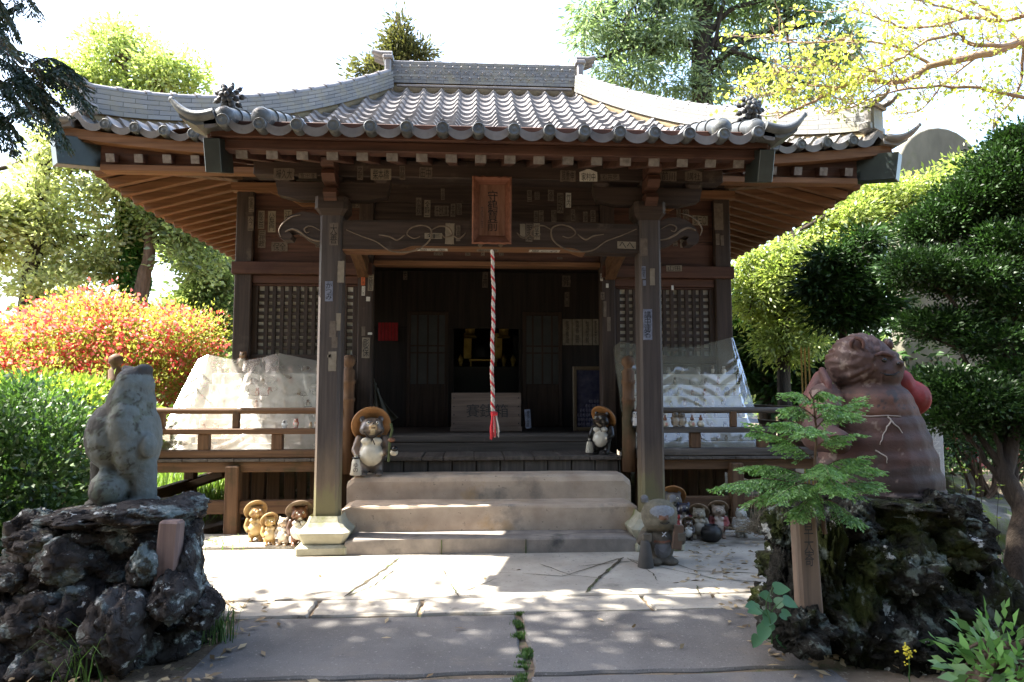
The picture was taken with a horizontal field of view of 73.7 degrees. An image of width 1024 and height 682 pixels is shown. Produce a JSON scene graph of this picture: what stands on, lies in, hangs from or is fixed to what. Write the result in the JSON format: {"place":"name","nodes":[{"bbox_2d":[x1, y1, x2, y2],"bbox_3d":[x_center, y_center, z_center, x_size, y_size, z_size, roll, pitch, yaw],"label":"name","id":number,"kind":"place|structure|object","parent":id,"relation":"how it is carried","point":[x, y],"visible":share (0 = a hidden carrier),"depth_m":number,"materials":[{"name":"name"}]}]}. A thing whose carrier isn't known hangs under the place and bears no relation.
{"place":"outdoors","nodes":[
{"label":"outdoors","id":0,"kind":"place"},
{"bbox_2d":[83,473,224,523],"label":"grass","id":1,"kind":"structure","parent":0,"point":[209,490],"depth_m":8.84,"materials":[{"name":"plant"}]},
{"bbox_2d":[202,530,766,620],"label":"pavement","id":2,"kind":"structure","parent":0,"point":[257,572],"depth_m":4.83,"materials":[{"name":"stone"}]},
{"bbox_2d":[204,534,245,553],"bbox_3d":[-2.474,1.734,5.857,0.388,0.110,0.479,0,-4,-3],"label":"grass tuft","id":3,"kind":"object","parent":2,"relation":"on","point":[223,542],"visible":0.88,"depth_m":5.86,"materials":[{"name":"plant"}]},
{"bbox_2d":[243,500,267,541],"bbox_3d":[-2.283,1.597,6.084,0.206,0.358,0.190,1,-5,-17],"label":"tanuki statue","id":4,"kind":"object","parent":2,"relation":"on","point":[255,511],"visible":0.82,"depth_m":6.03,"materials":[{"name":"ceramic"}]},
{"bbox_2d":[260,512,277,544],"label":"tanuki statue","id":5,"kind":"object","parent":2,"relation":"on","point":[268,522],"visible":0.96,"depth_m":5.88,"materials":[{"name":"ceramic"}]},
{"bbox_2d":[274,516,289,545],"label":"tanuki statue","id":6,"kind":"object","parent":2,"relation":"on","point":[280,534],"visible":0.91,"depth_m":5.87,"materials":[{"name":"ceramic"}]},
{"bbox_2d":[285,500,313,546],"bbox_3d":[-1.837,1.565,5.891,0.235,0.392,0.207,1,-5,-13],"label":"tanuki statue","id":7,"kind":"object","parent":2,"relation":"on","point":[298,512],"visible":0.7,"depth_m":5.84,"materials":[{"name":"ceramic"}]},
{"bbox_2d":[304,557,752,596],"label":"pavement cracks","id":8,"kind":"object","parent":2,"relation":"on","point":[587,590],"visible":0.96,"depth_m":4.97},
{"bbox_2d":[637,494,685,568],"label":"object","id":9,"kind":"object","parent":2,"relation":"on","point":[661,537],"visible":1,"depth_m":5.29,"materials":[{"name":"grey stone"}]},
{"bbox_2d":[665,485,685,520],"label":"tanuki statue","id":10,"kind":"object","parent":2,"relation":"on","point":[678,492],"visible":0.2,"depth_m":6.40,"materials":[{"name":"ceramic"}]},
{"bbox_2d":[677,502,692,525],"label":"tanuki statue","id":11,"kind":"object","parent":2,"relation":"on","point":[682,510],"visible":0.34,"depth_m":6.29,"materials":[{"name":"ceramic"}]},
{"bbox_2d":[681,516,694,540],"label":"tanuki statue","id":12,"kind":"object","parent":2,"relation":"on","point":[688,522],"visible":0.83,"depth_m":6.12,"materials":[{"name":"ceramic"}]},
{"bbox_2d":[689,503,709,539],"bbox_3d":[1.709,1.639,6.228,0.187,0.324,0.178,-1,-5,17],"label":"tanuki statue","id":13,"kind":"object","parent":2,"relation":"on","point":[699,512],"visible":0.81,"depth_m":6.19,"materials":[{"name":"ceramic"}]},
{"bbox_2d":[700,524,721,542],"bbox_3d":[1.780,1.715,6.098,0.186,0.146,0.186,0,-4,-3],"label":"black jar","id":14,"kind":"object","parent":2,"relation":"on","point":[711,533],"visible":1,"depth_m":6.04,"materials":[{"name":"ceramic"}]},
{"bbox_2d":[707,500,729,538],"bbox_3d":[1.895,1.633,6.280,0.196,0.345,0.189,-1,-5,9],"label":"tanuki statue","id":15,"kind":"object","parent":2,"relation":"on","point":[718,509],"visible":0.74,"depth_m":6.24,"materials":[{"name":"ceramic"}]},
{"bbox_2d":[732,508,749,537],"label":"tanuki statue","id":16,"kind":"object","parent":2,"relation":"on","point":[740,513],"visible":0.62,"depth_m":6.26,"materials":[{"name":"ceramic"}]},
{"bbox_2d":[722,484,788,538],"bbox_3d":[2.275,1.540,6.094,0.875,0.512,0.368,0,-4,4],"label":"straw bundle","id":17,"kind":"object","parent":2,"relation":"on","point":[752,526],"visible":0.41,"depth_m":6.15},
{"bbox_2d":[0,0,1023,348],"label":"sky","id":18,"kind":"structure","parent":0,"point":[264,46],"materials":[{"name":"white"}]},
{"bbox_2d":[180,609,847,681],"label":"path","id":19,"kind":"structure","parent":0,"point":[573,646],"depth_m":3.55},
{"bbox_2d":[510,610,533,681],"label":"joint moss","id":20,"kind":"object","parent":19,"relation":"on","point":[526,653],"visible":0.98,"depth_m":3.49,"materials":[{"name":"green plant"}]},
{"bbox_2d":[37,413,1023,681],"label":"ground","id":21,"kind":"structure","parent":0,"point":[827,663],"depth_m":3.34,"materials":[{"name":"soil"}]},
{"bbox_2d":[0,0,102,162],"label":"cedar tree","id":22,"kind":"object","parent":21,"relation":"on","point":[37,99],"visible":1,"depth_m":3.23,"materials":[{"name":"green plant"}]},
{"bbox_2d":[0,366,106,556],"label":"clipped hedge","id":23,"kind":"object","parent":21,"relation":"on","point":[49,468],"visible":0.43,"depth_m":4.25,"materials":[{"name":"green plant"}]},
{"bbox_2d":[0,113,144,452],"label":"camphor tree","id":24,"kind":"object","parent":21,"relation":"on","point":[34,225],"visible":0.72,"depth_m":12.98,"materials":[{"name":"green plant"}]},
{"bbox_2d":[19,618,137,681],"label":"grass tuft","id":25,"kind":"object","parent":21,"relation":"on","point":[85,674],"visible":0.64,"depth_m":3.13,"materials":[{"name":"plant"}]},
{"bbox_2d":[0,364,181,503],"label":"clipped hedge","id":26,"kind":"object","parent":21,"relation":"on","point":[97,386],"visible":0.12,"depth_m":6.31,"materials":[{"name":"green plant"}]},
{"bbox_2d":[0,491,225,681],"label":"rock pedestal","id":27,"kind":"object","parent":21,"relation":"on","point":[90,571],"visible":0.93,"depth_m":3.38,"materials":[{"name":"stone"}]},
{"bbox_2d":[83,364,162,505],"bbox_3d":[-2.190,0.543,3.839,0.447,0.830,0.413,0,-4,-3],"label":"stone tanuki statue","id":28,"kind":"object","parent":27,"relation":"on","point":[123,438],"visible":0.93,"depth_m":3.72,"materials":[{"name":"stone"}]},
{"bbox_2d":[152,519,184,584],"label":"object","id":29,"kind":"object","parent":27,"relation":"on","point":[169,546],"visible":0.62,"depth_m":3.40,"materials":[{"name":"wood"}]},
{"bbox_2d":[0,277,232,451],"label":"azalea bush","id":30,"kind":"object","parent":21,"relation":"on","point":[96,331],"visible":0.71,"depth_m":7.70,"materials":[{"name":"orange plant"}]},
{"bbox_2d":[22,9,223,108],"bbox_3d":[-10.618,-3.346,18.813,5.154,12.317,3.041,0,-4,-3],"label":"broadleaf tree","id":31,"kind":"object","parent":21,"relation":"on","point":[150,68],"visible":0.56,"depth_m":18.70,"materials":[{"name":"green plant"}]},
{"bbox_2d":[64,169,233,337],"bbox_3d":[-7.290,-0.892,13.867,3.766,6.689,2.256,0,-4,-3],"label":"ivy clad tree","id":32,"kind":"object","parent":21,"relation":"on","point":[151,226],"visible":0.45,"depth_m":13.51,"materials":[{"name":"green plant"}]},
{"bbox_2d":[151,242,234,427],"bbox_3d":[-7.174,-0.166,15.592,2.820,5.514,2.758,-3,-5,35],"label":"broadleaf tree","id":33,"kind":"object","parent":21,"relation":"on","point":[223,295],"visible":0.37,"depth_m":15.29,"materials":[{"name":"green plant"}]},
{"bbox_2d":[184,600,251,646],"bbox_3d":[-1.593,1.516,3.695,0.372,0.210,0.390,-1,-5,12],"label":"grass tuft","id":34,"kind":"object","parent":21,"relation":"on","point":[219,627],"visible":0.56,"depth_m":3.67,"materials":[{"name":"plant"}]},
{"bbox_2d":[203,517,245,533],"bbox_3d":[-2.894,1.829,6.743,0.140,0.050,0.706,-2,-5,19],"label":"loose plank","id":35,"kind":"object","parent":21,"relation":"on","point":[213,527],"visible":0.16,"depth_m":6.64,"materials":[{"name":"wood"}]},
{"bbox_2d":[333,0,446,79],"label":"conifer tree","id":36,"kind":"object","parent":21,"relation":"on","point":[400,43],"visible":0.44,"depth_m":26.35,"materials":[{"name":"green plant"}]},
{"bbox_2d":[0,335,888,420],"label":"woods","id":37,"kind":"object","parent":21,"relation":"on","point":[185,417],"depth_m":32.96,"materials":[{"name":"green plant"}]},
{"bbox_2d":[42,49,921,555],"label":"temple hall","id":38,"kind":"structure","parent":21,"relation":"on","point":[332,221],"depth_m":7.34,"materials":[{"name":"wood"}]},
{"bbox_2d":[169,439,190,449],"bbox_3d":[-3.307,1.058,6.800,0.129,0.154,0.220,0,-4,-3],"label":"paper stack","id":39,"kind":"object","parent":38,"relation":"on","point":[179,444],"visible":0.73,"depth_m":6.70,"materials":[{"name":"paper"}]},
{"bbox_2d":[186,472,223,488],"bbox_3d":[-3.712,1.654,7.895,0.732,0.301,0.060,0,-4,-3],"label":"slanting rail","id":40,"kind":"object","parent":38,"relation":"attached to","point":[204,479],"visible":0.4,"depth_m":7.88,"materials":[{"name":"wood"}]},
{"bbox_2d":[211,437,237,448],"bbox_3d":[-2.933,1.055,6.854,0.277,0.167,0.254,0,-4,-3],"label":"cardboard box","id":41,"kind":"object","parent":38,"relation":"on","point":[223,442],"visible":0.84,"depth_m":6.74,"materials":[{"name":"cardboard"}]},
{"bbox_2d":[192,373,316,448],"bbox_3d":[-2.501,0.754,7.203,1.460,0.835,0.564,0,-4,-3],"label":"display shelf","id":42,"kind":"object","parent":38,"relation":"on","point":[234,382],"visible":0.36,"depth_m":7.23,"materials":[{"name":"white fabric"}]},
{"bbox_2d":[217,364,221,372],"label":"figurine","id":43,"kind":"object","parent":42,"relation":"on","point":[219,368],"visible":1,"depth_m":7.42,"materials":[{"name":"ceramic"}]},
{"bbox_2d":[237,351,247,369],"bbox_3d":[-2.945,0.215,7.467,0.115,0.201,0.092,0,-4,-3],"label":"figurine","id":44,"kind":"object","parent":42,"relation":"on","point":[242,360],"visible":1,"depth_m":7.44,"materials":[{"name":"ceramic"}]},
{"bbox_2d":[250,434,254,442],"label":"figurine","id":45,"kind":"object","parent":42,"relation":"on","point":[252,438],"visible":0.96,"depth_m":6.92,"materials":[{"name":"ceramic"}]},
{"bbox_2d":[259,434,264,442],"bbox_3d":[-2.540,0.991,6.939,0.054,0.094,0.043,2,-5,-21],"label":"figurine","id":46,"kind":"object","parent":42,"relation":"on","point":[262,438],"visible":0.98,"depth_m":6.92,"materials":[{"name":"ceramic"}]},
{"bbox_2d":[259,421,265,427],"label":"figurine","id":47,"kind":"object","parent":42,"relation":"on","point":[262,424],"visible":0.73,"depth_m":7.01,"materials":[{"name":"ceramic"}]},
{"bbox_2d":[283,386,287,395],"bbox_3d":[-2.418,0.533,7.299,0.058,0.101,0.046,-1,-5,12],"label":"figurine","id":48,"kind":"object","parent":42,"relation":"on","point":[285,391],"visible":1,"depth_m":7.28,"materials":[{"name":"ceramic"}]},
{"bbox_2d":[293,419,298,427],"bbox_3d":[-2.060,0.786,6.515,0.052,0.092,0.042,0,-4,-3],"label":"figurine","id":49,"kind":"object","parent":38,"relation":"on","point":[295,423],"visible":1,"depth_m":6.50,"materials":[{"name":"ceramic"}]},
{"bbox_2d":[251,286,357,354],"bbox_3d":[-2.314,-0.230,7.663,1.167,0.770,0.075,0,-4,-3],"label":"lattice window","id":50,"kind":"structure","parent":38,"relation":"in","point":[256,289],"depth_m":7.64,"materials":[{"name":"wood"}]},
{"bbox_2d":[373,379,397,421],"bbox_3d":[-1.449,0.739,7.844,0.294,0.620,0.064,0,-4,-3],"label":"draped cloth","id":51,"kind":"object","parent":38,"relation":"hanging from","point":[379,402],"visible":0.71,"depth_m":7.84,"materials":[{"name":"fabric"}]},
{"bbox_2d":[378,323,397,340],"bbox_3d":[-1.670,-0.125,9.197,0.264,0.245,0.010,0,-4,-3],"label":"red cloth panel","id":52,"kind":"object","parent":38,"relation":"hanging from","point":[386,327],"visible":1,"depth_m":9.19,"materials":[{"name":"fabric"}]},
{"bbox_2d":[406,311,448,426],"bbox_3d":[-1.138,0.376,9.203,0.557,1.559,0.030,0,-4,-3],"label":"sliding door","id":53,"kind":"structure","parent":38,"relation":"in","point":[427,331],"depth_m":9.20,"materials":[{"name":"wood"}]},
{"bbox_2d":[464,329,476,337],"bbox_3d":[-0.607,-0.466,9.948,0.191,0.847,0.220,0,-4,-3],"label":"hanging lantern","id":54,"kind":"object","parent":38,"relation":"hanging from","point":[470,333],"visible":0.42,"depth_m":9.86,"materials":[{"name":"black paint"}]},
{"bbox_2d":[448,333,518,392],"bbox_3d":[-0.441,0.556,10.430,1.500,1.389,0.900,0,-4,-3],"label":"altar","id":55,"kind":"object","parent":38,"relation":"on","point":[471,379],"visible":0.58,"depth_m":10.00,"materials":[{"name":"black paint"}]},
{"bbox_2d":[450,393,521,431],"bbox_3d":[-0.316,0.858,8.290,0.849,0.456,0.468,0,-4,-3],"label":"offering box","id":56,"kind":"object","parent":38,"relation":"on","point":[470,412],"visible":0.92,"depth_m":8.07,"materials":[{"name":"grey"}]},
{"bbox_2d":[472,176,511,247],"bbox_3d":[-0.174,-1.094,5.827,0.336,0.592,0.190,0,-4,-3],"label":"name plaque","id":57,"kind":"object","parent":38,"relation":"attached to","point":[491,209],"visible":1,"depth_m":5.85,"materials":[{"name":"brown"}]},
{"bbox_2d":[490,249,499,439],"bbox_3d":[-0.141,0.022,5.616,0.084,1.571,0.067,0,-4,-3],"label":"bell rope","id":58,"kind":"object","parent":38,"relation":"hanging from","point":[494,422],"visible":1,"depth_m":5.59,"materials":[{"name":"red fabric"}]},
{"bbox_2d":[497,329,509,338],"bbox_3d":[-0.120,-0.465,9.976,0.190,0.844,0.220,0,-4,-3],"label":"hanging lantern","id":59,"kind":"object","parent":38,"relation":"hanging from","point":[503,333],"visible":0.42,"depth_m":9.88,"materials":[{"name":"black paint"}]},
{"bbox_2d":[524,409,530,428],"bbox_3d":[0.185,0.908,7.955,0.081,0.226,0.016,0,-4,-3],"label":"white tag","id":60,"kind":"object","parent":38,"relation":"on","point":[527,419],"visible":1,"depth_m":7.95,"materials":[{"name":"blue paper"}]},
{"bbox_2d":[523,312,561,426],"bbox_3d":[0.414,0.383,9.293,0.538,1.559,0.030,0,-4,-3],"label":"sliding door","id":61,"kind":"structure","parent":38,"relation":"in","point":[542,331],"depth_m":9.29,"materials":[{"name":"wood"}]},
{"bbox_2d":[563,319,571,344],"bbox_3d":[0.755,-0.122,9.330,0.126,0.356,0.009,0,-4,-3],"label":"name strip","id":62,"kind":"object","parent":38,"relation":"attached to","point":[567,331],"visible":1,"depth_m":9.33,"materials":[{"name":"paper"}]},
{"bbox_2d":[572,319,581,344],"bbox_3d":[0.892,-0.122,9.338,0.132,0.357,0.009,0,-4,-3],"label":"name strip","id":63,"kind":"object","parent":38,"relation":"attached to","point":[576,331],"visible":1,"depth_m":9.34,"materials":[{"name":"wood"}]},
{"bbox_2d":[573,366,599,430],"bbox_3d":[0.928,0.692,8.208,0.394,0.774,0.040,0,-4,-3],"label":"framed picture","id":64,"kind":"object","parent":38,"relation":"on","point":[586,391],"visible":0.72,"depth_m":8.20,"materials":[{"name":"paint"}]},
{"bbox_2d":[583,319,591,344],"bbox_3d":[1.031,-0.122,9.346,0.129,0.357,0.009,0,-4,-3],"label":"name strip","id":65,"kind":"object","parent":38,"relation":"attached to","point":[587,331],"visible":1,"depth_m":9.35,"materials":[{"name":"wood"}]},
{"bbox_2d":[593,319,598,344],"bbox_3d":[1.145,-0.122,9.352,0.080,0.358,0.009,0,-4,-3],"label":"name strip","id":66,"kind":"object","parent":38,"relation":"attached to","point":[595,333],"visible":1,"depth_m":9.35,"materials":[{"name":"wood"}]},
{"bbox_2d":[585,406,615,454],"bbox_3d":[0.923,0.913,6.998,0.293,0.494,0.288,-2,-5,25],"label":"tanuki statue","id":67,"kind":"object","parent":38,"relation":"on","point":[601,435],"visible":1,"depth_m":6.93,"materials":[{"name":"ceramic"}]},
{"bbox_2d":[631,411,636,426],"bbox_3d":[1.207,0.767,6.705,0.091,0.159,0.072,0,-4,-3],"label":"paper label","id":68,"kind":"object","parent":38,"relation":"on","point":[634,419],"visible":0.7,"depth_m":6.68,"materials":[{"name":"paper"}]},
{"bbox_2d":[615,289,715,355],"bbox_3d":[1.762,-0.211,7.897,1.167,0.770,0.075,0,-4,-3],"label":"lattice window","id":69,"kind":"structure","parent":38,"relation":"in","point":[711,312],"depth_m":7.88,"materials":[{"name":"wood"}]},
{"bbox_2d":[664,415,668,426],"bbox_3d":[1.508,0.787,6.721,0.074,0.120,0.078,0,-4,-3],"label":"gourd bottle","id":70,"kind":"object","parent":38,"relation":"on","point":[666,423],"visible":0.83,"depth_m":6.70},
{"bbox_2d":[670,412,679,426],"bbox_3d":[1.610,0.771,6.728,0.101,0.154,0.070,0,-4,-3],"label":"figurine","id":71,"kind":"object","parent":38,"relation":"on","point":[675,420],"visible":1,"depth_m":6.70,"materials":[{"name":"ceramic"}]},
{"bbox_2d":[679,412,686,426],"bbox_3d":[1.673,0.774,6.732,0.098,0.150,0.068,0,-4,-3],"label":"figurine","id":72,"kind":"object","parent":38,"relation":"on","point":[683,420],"visible":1,"depth_m":6.71,"materials":[{"name":"ceramic"}]},
{"bbox_2d":[624,339,749,422],"bbox_3d":[1.833,0.541,7.278,1.440,1.243,0.801,0,-4,-3],"label":"plastic sheet","id":73,"kind":"object","parent":38,"relation":"on","point":[738,362],"visible":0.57,"depth_m":7.48,"materials":[{"name":"plastic"}]},
{"bbox_2d":[688,415,695,426],"bbox_3d":[1.778,0.788,6.737,0.074,0.120,0.078,0,-4,-3],"label":"gourd bottle","id":74,"kind":"object","parent":38,"relation":"on","point":[691,423],"visible":1,"depth_m":6.71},
{"bbox_2d":[634,374,754,447],"bbox_3d":[1.902,0.774,7.456,1.280,0.835,0.564,0,-4,-3],"label":"display shelf","id":75,"kind":"object","parent":38,"relation":"on","point":[729,380],"visible":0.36,"depth_m":7.51,"materials":[{"name":"white fabric"}]},
{"bbox_2d":[677,387,682,395],"bbox_3d":[1.856,0.554,7.544,0.068,0.099,0.046,-1,-5,11],"label":"figurine","id":76,"kind":"object","parent":75,"relation":"on","point":[679,391],"visible":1,"depth_m":7.53,"materials":[{"name":"ceramic"}]},
{"bbox_2d":[710,365,714,373],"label":"figurine","id":77,"kind":"object","parent":75,"relation":"on","point":[712,370],"visible":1,"depth_m":7.73,"materials":[{"name":"ceramic"}]},
{"bbox_2d":[723,386,729,395],"bbox_3d":[2.383,0.554,7.575,0.070,0.102,0.047,-2,-5,24],"label":"figurine","id":78,"kind":"object","parent":75,"relation":"on","point":[726,390],"visible":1,"depth_m":7.56,"materials":[{"name":"ceramic"}]},
{"bbox_2d":[697,415,704,426],"bbox_3d":[1.865,0.789,6.743,0.074,0.120,0.076,0,-4,-3],"label":"gourd bottle","id":79,"kind":"object","parent":38,"relation":"on","point":[700,423],"visible":1,"depth_m":6.72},
{"bbox_2d":[342,471,636,555],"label":"stone steps","id":80,"kind":"structure","parent":21,"relation":"on","point":[434,512],"depth_m":6.02,"materials":[{"name":"stone"}]},
{"bbox_2d":[350,407,397,475],"bbox_3d":[-1.308,0.952,6.487,0.439,0.655,0.378,1,-5,-11],"label":"tanuki statue","id":81,"kind":"object","parent":80,"relation":"on","point":[371,427],"visible":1,"depth_m":6.40,"materials":[{"name":"ceramic"}]},
{"bbox_2d":[8,494,1004,681],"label":"fallen leaves","id":82,"kind":"object","parent":21,"relation":"on","point":[813,663],"visible":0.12,"depth_m":3.76,"materials":[{"name":"plant"}]},
{"bbox_2d":[550,0,879,107],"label":"conifer tree","id":83,"kind":"object","parent":21,"relation":"on","point":[649,45],"visible":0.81,"depth_m":15.60,"materials":[{"name":"green plant"}]},
{"bbox_2d":[800,347,805,482],"bbox_3d":[3.924,1.054,9.193,0.018,1.984,0.018,0,-4,-3],"label":"grave slat","id":84,"kind":"object","parent":21,"relation":"on","point":[801,377],"visible":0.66,"depth_m":9.24,"materials":[{"name":"black"}]},
{"bbox_2d":[804,347,809,483],"bbox_3d":[3.983,1.065,9.216,0.018,1.966,0.018,0,-4,-3],"label":"grave slat","id":85,"kind":"object","parent":21,"relation":"on","point":[805,379],"visible":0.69,"depth_m":9.27,"materials":[{"name":"black"}]},
{"bbox_2d":[808,346,813,484],"bbox_3d":[4.049,1.058,9.240,0.017,1.984,0.018,0,-4,-3],"label":"grave slat","id":86,"kind":"object","parent":21,"relation":"on","point":[809,376],"visible":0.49,"depth_m":9.29,"materials":[{"name":"black"}]},
{"bbox_2d":[732,284,954,435],"bbox_3d":[6.523,0.411,13.968,5.965,4.133,3.055,0,-4,-3],"label":"conifer tree","id":87,"kind":"object","parent":21,"relation":"on","point":[760,384],"visible":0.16,"depth_m":13.38,"materials":[{"name":"green plant"}]},
{"bbox_2d":[687,490,1002,562],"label":"sparse grass","id":88,"kind":"structure","parent":21,"relation":"on","point":[763,509],"depth_m":7.64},
{"bbox_2d":[778,215,920,342],"bbox_3d":[4.428,0.185,8.855,1.918,3.769,1.258,0,-4,-3],"label":"conifer tree","id":89,"kind":"object","parent":21,"relation":"on","point":[842,293],"visible":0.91,"depth_m":8.79,"materials":[{"name":"green plant"}]},
{"bbox_2d":[731,141,980,472],"bbox_3d":[6.079,-0.569,11.883,5.039,5.708,2.389,0,-4,-3],"label":"cypress tree","id":90,"kind":"object","parent":21,"relation":"on","point":[757,281],"visible":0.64,"depth_m":11.65,"materials":[{"name":"green plant"}]},
{"bbox_2d":[709,0,1023,141],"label":"maple tree","id":91,"kind":"object","parent":21,"relation":"on","point":[999,49],"visible":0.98,"depth_m":6.82,"materials":[{"name":"beige plant"}]},
{"bbox_2d":[746,488,1023,677],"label":"rock pedestal","id":92,"kind":"object","parent":21,"relation":"on","point":[899,572],"visible":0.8,"depth_m":3.46,"materials":[{"name":"stone"}]},
{"bbox_2d":[745,581,797,648],"bbox_3d":[1.241,1.336,3.288,0.245,0.331,0.153,-1,-5,12],"label":"heart leaf vine","id":93,"kind":"object","parent":92,"relation":"on","point":[765,627],"visible":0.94,"depth_m":3.28,"materials":[{"name":"green plant"}]},
{"bbox_2d":[706,391,890,534],"bbox_3d":[1.436,0.598,3.321,0.949,0.712,0.569,0,-4,-3],"label":"cypress sapling","id":94,"kind":"object","parent":92,"relation":"on","point":[793,490],"visible":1,"depth_m":3.34,"materials":[{"name":"green plant"}]},
{"bbox_2d":[790,511,822,612],"bbox_3d":[1.454,1.096,3.373,0.124,0.493,0.093,0,-4,-3],"label":"wooden stake","id":95,"kind":"object","parent":92,"relation":"on","point":[806,569],"visible":0.91,"depth_m":3.34,"materials":[{"name":"brown"}]},
{"bbox_2d":[799,333,947,498],"bbox_3d":[2.099,0.463,4.055,0.899,1.027,0.664,0,-4,-3],"label":"red tanuki statue","id":96,"kind":"object","parent":92,"relation":"on","point":[899,444],"visible":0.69,"depth_m":3.85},
{"bbox_2d":[787,416,1023,483],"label":"evergreen shrub","id":97,"kind":"object","parent":21,"relation":"on","point":[957,468],"visible":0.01,"depth_m":9.75,"materials":[{"name":"green plant"}]},
{"bbox_2d":[895,642,916,681],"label":"flower stem","id":98,"kind":"object","parent":21,"relation":"on","point":[909,654],"visible":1,"depth_m":2.95,"materials":[{"name":"yellow plant"}]},
{"bbox_2d":[886,128,988,461],"bbox_3d":[8.602,-0.961,13.734,1.862,6.708,0.400,0,-4,-3],"label":"stone monument","id":99,"kind":"object","parent":21,"relation":"on","point":[926,146],"visible":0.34,"depth_m":13.72,"materials":[{"name":"stone"}]},
{"bbox_2d":[859,114,1023,586],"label":"pruned evergreen","id":100,"kind":"object","parent":21,"relation":"on","point":[979,201],"visible":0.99,"depth_m":4.71,"materials":[{"name":"green plant"}]},
{"bbox_2d":[925,407,1011,551],"bbox_3d":[3.919,1.218,6.220,1.403,1.665,0.892,0,-4,-3],"label":"inscribed stone","id":101,"kind":"object","parent":21,"relation":"on","point":[1004,513],"visible":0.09,"depth_m":5.94,"materials":[{"name":"stone"}]},
{"bbox_2d":[919,596,1023,681],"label":"bright shrub","id":102,"kind":"object","parent":21,"relation":"on","point":[1003,655],"visible":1,"depth_m":3.02,"materials":[{"name":"bright green leaves"}]},
{"bbox_2d":[921,377,1023,498],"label":"evergreen shrub","id":103,"kind":"object","parent":21,"relation":"on","point":[974,465],"visible":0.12,"depth_m":7.80,"materials":[{"name":"green plant"}]},
{"bbox_2d":[948,466,1003,556],"bbox_3d":[2.954,1.230,4.292,0.287,0.890,0.868,-3,-6,37],"label":"thin shrub","id":104,"kind":"object","parent":21,"relation":"on","point":[962,486],"visible":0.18,"depth_m":4.34,"materials":[{"name":"green plant"}]},
{"bbox_2d":[945,472,1010,511],"bbox_3d":[5.572,1.908,8.016,0.350,0.220,5.112,-2,-5,24],"label":"kerb stone","id":105,"kind":"object","parent":21,"relation":"on","point":[958,479],"visible":0.24,"depth_m":8.50,"materials":[{"name":"stone"}]},
{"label":"side path","id":106,"kind":"structure","parent":0,"visible":0},
{"bbox_2d":[965,438,978,489],"bbox_3d":[5.707,1.533,8.449,0.147,0.914,0.147,0,-4,-3],"label":"white post","id":107,"kind":"object","parent":106,"relation":"on","point":[971,480],"depth_m":8.39,"materials":[{"name":"white"}]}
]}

